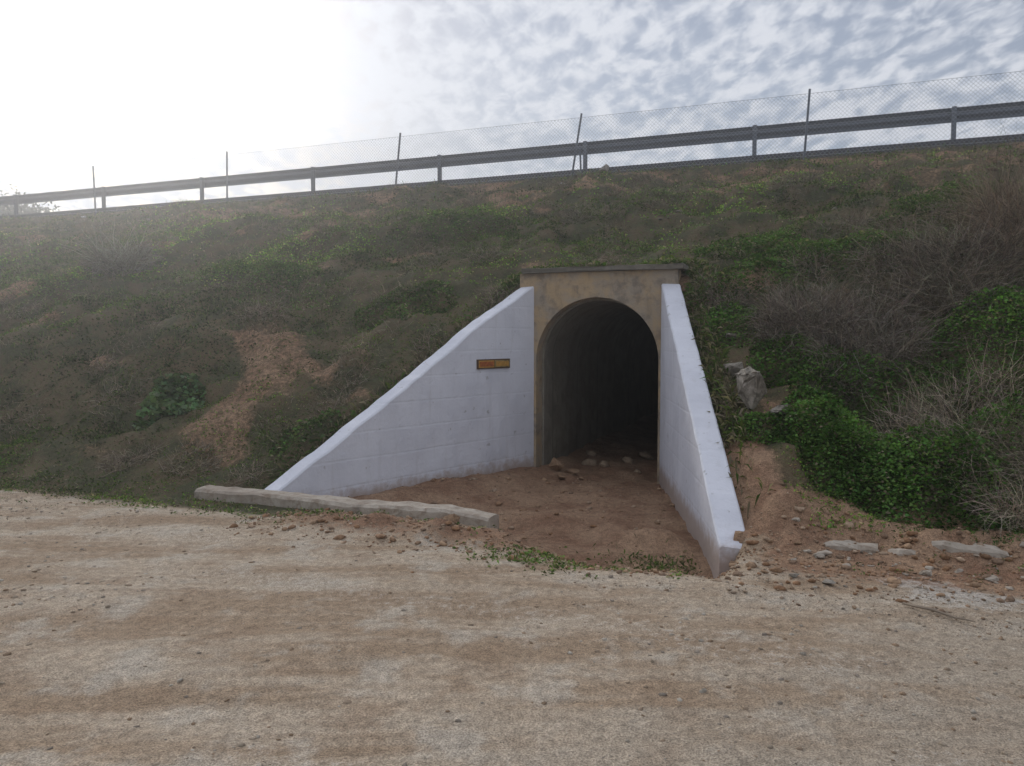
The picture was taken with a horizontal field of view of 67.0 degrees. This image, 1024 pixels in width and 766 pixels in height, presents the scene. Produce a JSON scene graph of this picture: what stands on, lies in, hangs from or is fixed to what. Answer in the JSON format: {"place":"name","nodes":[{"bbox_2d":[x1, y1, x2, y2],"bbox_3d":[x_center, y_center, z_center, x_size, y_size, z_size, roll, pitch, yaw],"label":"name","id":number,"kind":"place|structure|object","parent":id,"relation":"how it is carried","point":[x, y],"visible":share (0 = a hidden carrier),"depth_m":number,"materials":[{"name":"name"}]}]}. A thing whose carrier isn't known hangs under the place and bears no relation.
{"place":"outdoors","nodes":[
{"label":"outdoors","id":0,"kind":"place"},
{"bbox_2d":[0,520,1023,765],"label":"dirt road","id":1,"kind":"structure","parent":0,"point":[82,684],"depth_m":3.68,"materials":[{"name":"soil"}]},
{"bbox_2d":[0,141,1023,636],"bbox_3d":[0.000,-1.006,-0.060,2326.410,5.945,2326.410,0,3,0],"label":"ground","id":2,"kind":"structure","parent":0,"point":[536,527],"depth_m":9.08,"materials":[{"name":"green plant"}]},
{"bbox_2d":[0,184,59,215],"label":"olive tree","id":3,"kind":"object","parent":2,"relation":"on","point":[9,211],"visible":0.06,"depth_m":39.93,"materials":[{"name":"green plant"}]},
{"bbox_2d":[49,217,171,281],"bbox_3d":[-7.614,-2.353,14.869,2.328,1.843,2.068,0,3,0],"label":"dry grass tuft","id":4,"kind":"object","parent":2,"relation":"on","point":[107,258],"visible":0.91,"depth_m":14.68,"materials":[{"name":"plant"}]},
{"bbox_2d":[131,372,206,430],"bbox_3d":[-4.234,0.229,9.590,0.948,0.706,0.883,0,3,0],"label":"broadleaf plant","id":5,"kind":"object","parent":2,"relation":"on","point":[159,404],"visible":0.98,"depth_m":9.54,"materials":[{"name":"green plant"}]},
{"bbox_2d":[268,407,349,468],"bbox_3d":[-2.263,0.616,8.507,0.707,0.690,0.873,3,4,38],"label":"broadleaf plant","id":6,"kind":"object","parent":2,"relation":"on","point":[297,427],"visible":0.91,"depth_m":8.44,"materials":[{"name":"green plant"}]},
{"bbox_2d":[194,485,498,528],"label":"concrete kerb","id":7,"kind":"structure","parent":2,"relation":"on","point":[414,510],"depth_m":7.07,"materials":[{"name":"grey concrete"}]},
{"bbox_2d":[443,514,459,523],"bbox_3d":[-0.498,1.128,6.395,0.132,0.096,0.097,-3,5,-43],"label":"rock","id":8,"kind":"object","parent":2,"relation":"on","point":[454,518],"visible":0.73,"depth_m":6.38,"materials":[{"name":"stone"}]},
{"bbox_2d":[265,263,744,577],"bbox_3d":[3.529,-0.195,16.458,4.677,3.432,20.835,1,4,22],"label":"culvert","id":9,"kind":"object","parent":2,"relation":"on","point":[605,362],"visible":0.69,"depth_m":9.91,"materials":[{"name":"white paint"}]},
{"bbox_2d":[477,359,509,368],"bbox_3d":[-0.235,-0.247,9.931,0.039,0.122,0.617,3,5,41],"label":"wall plaque","id":10,"kind":"object","parent":9,"relation":"attached to","point":[491,363],"depth_m":9.89,"materials":[{"name":"metal"}]},
{"bbox_2d":[581,451,653,473],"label":"tunnel stones","id":11,"kind":"object","parent":9,"relation":"on","point":[628,459],"visible":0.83,"depth_m":11.47,"materials":[{"name":"grey stone"}]},
{"bbox_2d":[0,143,1016,251],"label":"embankment stones","id":12,"kind":"object","parent":2,"relation":"on","point":[673,168],"visible":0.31,"depth_m":16.09,"materials":[{"name":"grey stone"}]},
{"bbox_2d":[0,137,1023,583],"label":"slope vegetation","id":13,"kind":"object","parent":2,"relation":"on","point":[510,281],"visible":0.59,"depth_m":11.72,"materials":[{"name":"green plant"}]},
{"bbox_2d":[0,140,1023,486],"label":"dry weeds","id":14,"kind":"object","parent":2,"relation":"on","point":[136,456],"visible":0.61,"depth_m":11.04,"materials":[{"name":"brown plant"}]},
{"bbox_2d":[0,101,1023,214],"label":"guardrail","id":15,"kind":"object","parent":2,"relation":"on","point":[751,135],"visible":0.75,"depth_m":19.27,"materials":[{"name":"metal"}]},
{"bbox_2d":[0,71,1023,217],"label":"chain link fence","id":16,"kind":"object","parent":2,"relation":"on","point":[806,130],"visible":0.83,"depth_m":18.67,"materials":[{"name":"metal"}]},
{"bbox_2d":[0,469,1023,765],"bbox_3d":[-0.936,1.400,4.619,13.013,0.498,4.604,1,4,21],"label":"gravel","id":17,"kind":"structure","parent":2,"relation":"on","point":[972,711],"depth_m":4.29,"materials":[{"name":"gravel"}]},
{"bbox_2d":[549,457,583,479],"bbox_3d":[0.730,1.157,10.408,0.416,0.290,0.399,-1,3,-11],"label":"rock","id":18,"kind":"object","parent":2,"relation":"on","point":[555,464],"visible":1,"depth_m":10.45,"materials":[{"name":"stone"}]},
{"bbox_2d":[599,164,608,173],"bbox_3d":[2.204,-4.982,18.253,0.271,0.333,0.555,2,4,27],"label":"rock","id":19,"kind":"object","parent":2,"relation":"on","point":[605,167],"visible":0.57,"depth_m":18.08,"materials":[{"name":"grey stone"}]},
{"bbox_2d":[197,173,1022,333],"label":"weed patch","id":20,"kind":"object","parent":2,"relation":"on","point":[766,259],"visible":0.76,"depth_m":10.45,"materials":[{"name":"green plant"}]},
{"bbox_2d":[223,463,1023,611],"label":"rubble","id":21,"kind":"object","parent":2,"relation":"on","point":[895,581],"visible":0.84,"depth_m":5.68,"materials":[{"name":"stone"}]},
{"bbox_2d":[725,333,735,339],"bbox_3d":[2.378,-0.507,8.412,0.117,0.076,0.125,0,3,0],"label":"rock","id":22,"kind":"object","parent":2,"relation":"on","point":[728,335],"visible":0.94,"depth_m":8.38,"materials":[{"name":"grey stone"}]},
{"bbox_2d":[723,362,743,374],"bbox_3d":[2.263,-0.147,7.911,0.190,0.140,0.131,-1,4,-17],"label":"rock","id":23,"kind":"object","parent":2,"relation":"on","point":[736,367],"visible":0.86,"depth_m":7.88,"materials":[{"name":"grey stone"}]},
{"bbox_2d":[736,366,766,409],"bbox_3d":[2.272,0.047,7.393,0.182,0.421,0.391,-1,4,-15],"label":"rock","id":24,"kind":"object","parent":2,"relation":"on","point":[752,388],"visible":1,"depth_m":7.31,"materials":[{"name":"grey stone"}]},
{"bbox_2d":[768,404,790,414],"bbox_3d":[2.507,0.258,7.239,0.222,0.122,0.153,0,3,0],"label":"rock","id":25,"kind":"object","parent":2,"relation":"on","point":[777,409],"visible":0.68,"depth_m":7.20,"materials":[{"name":"grey stone"}]},
{"bbox_2d":[789,573,798,577],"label":"rock","id":26,"kind":"object","parent":2,"relation":"on","point":[794,575],"visible":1,"depth_m":5.17,"materials":[{"name":"grey stone"}]},
{"bbox_2d":[822,579,835,583],"bbox_3d":[2.065,1.299,5.023,0.057,0.046,0.085,-1,4,-21],"label":"rock","id":27,"kind":"object","parent":2,"relation":"on","point":[826,581],"visible":1,"depth_m":5.01,"materials":[{"name":"grey stone"}]},
{"bbox_2d":[695,256,981,405],"bbox_3d":[3.470,-0.548,8.297,2.628,1.831,2.692,0,3,0],"label":"dry shrub","id":28,"kind":"object","parent":2,"relation":"on","point":[826,323],"visible":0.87,"depth_m":8.09,"materials":[{"name":"brown plant"}]},
{"bbox_2d":[694,284,1023,532],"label":"nettle patch","id":29,"kind":"object","parent":2,"relation":"on","point":[831,429],"visible":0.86,"depth_m":6.81,"materials":[{"name":"green plant"}]},
{"bbox_2d":[791,517,1023,591],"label":"concrete rubble","id":30,"kind":"object","parent":2,"relation":"on","point":[991,578],"visible":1,"depth_m":5.31,"materials":[{"name":"grey concrete"}]},
{"bbox_2d":[824,540,1009,557],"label":"broken kerb","id":31,"kind":"structure","parent":2,"relation":"on","point":[956,547],"depth_m":5.51,"materials":[{"name":"concrete"}]},
{"bbox_2d":[823,183,1023,328],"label":"dry shrub","id":32,"kind":"object","parent":2,"relation":"on","point":[918,248],"visible":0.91,"depth_m":8.47,"materials":[{"name":"brown plant"}]},
{"bbox_2d":[849,334,1023,535],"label":"dry shrub","id":33,"kind":"object","parent":2,"relation":"on","point":[944,421],"visible":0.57,"depth_m":6.64,"materials":[{"name":"plant"}]},
{"bbox_2d":[902,602,974,621],"bbox_3d":[2.455,1.320,4.461,0.383,0.031,0.035,3,5,45],"label":"fallen branch","id":34,"kind":"object","parent":2,"relation":"on","point":[927,608],"visible":1,"depth_m":4.47,"materials":[{"name":"brown wood"}]},
{"bbox_2d":[894,112,1023,277],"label":"dry shrub","id":35,"kind":"object","parent":2,"relation":"on","point":[1011,207],"visible":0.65,"depth_m":9.13,"materials":[{"name":"brown plant"}]},
{"bbox_2d":[0,134,1023,217],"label":"asphalt road","id":36,"kind":"structure","parent":0,"point":[744,158],"depth_m":18.55,"materials":[{"name":"grey asphalt"}]},
{"bbox_2d":[0,0,1023,212],"label":"sky","id":37,"kind":"structure","parent":0,"point":[85,84],"materials":[{"name":"white"}]}
]}

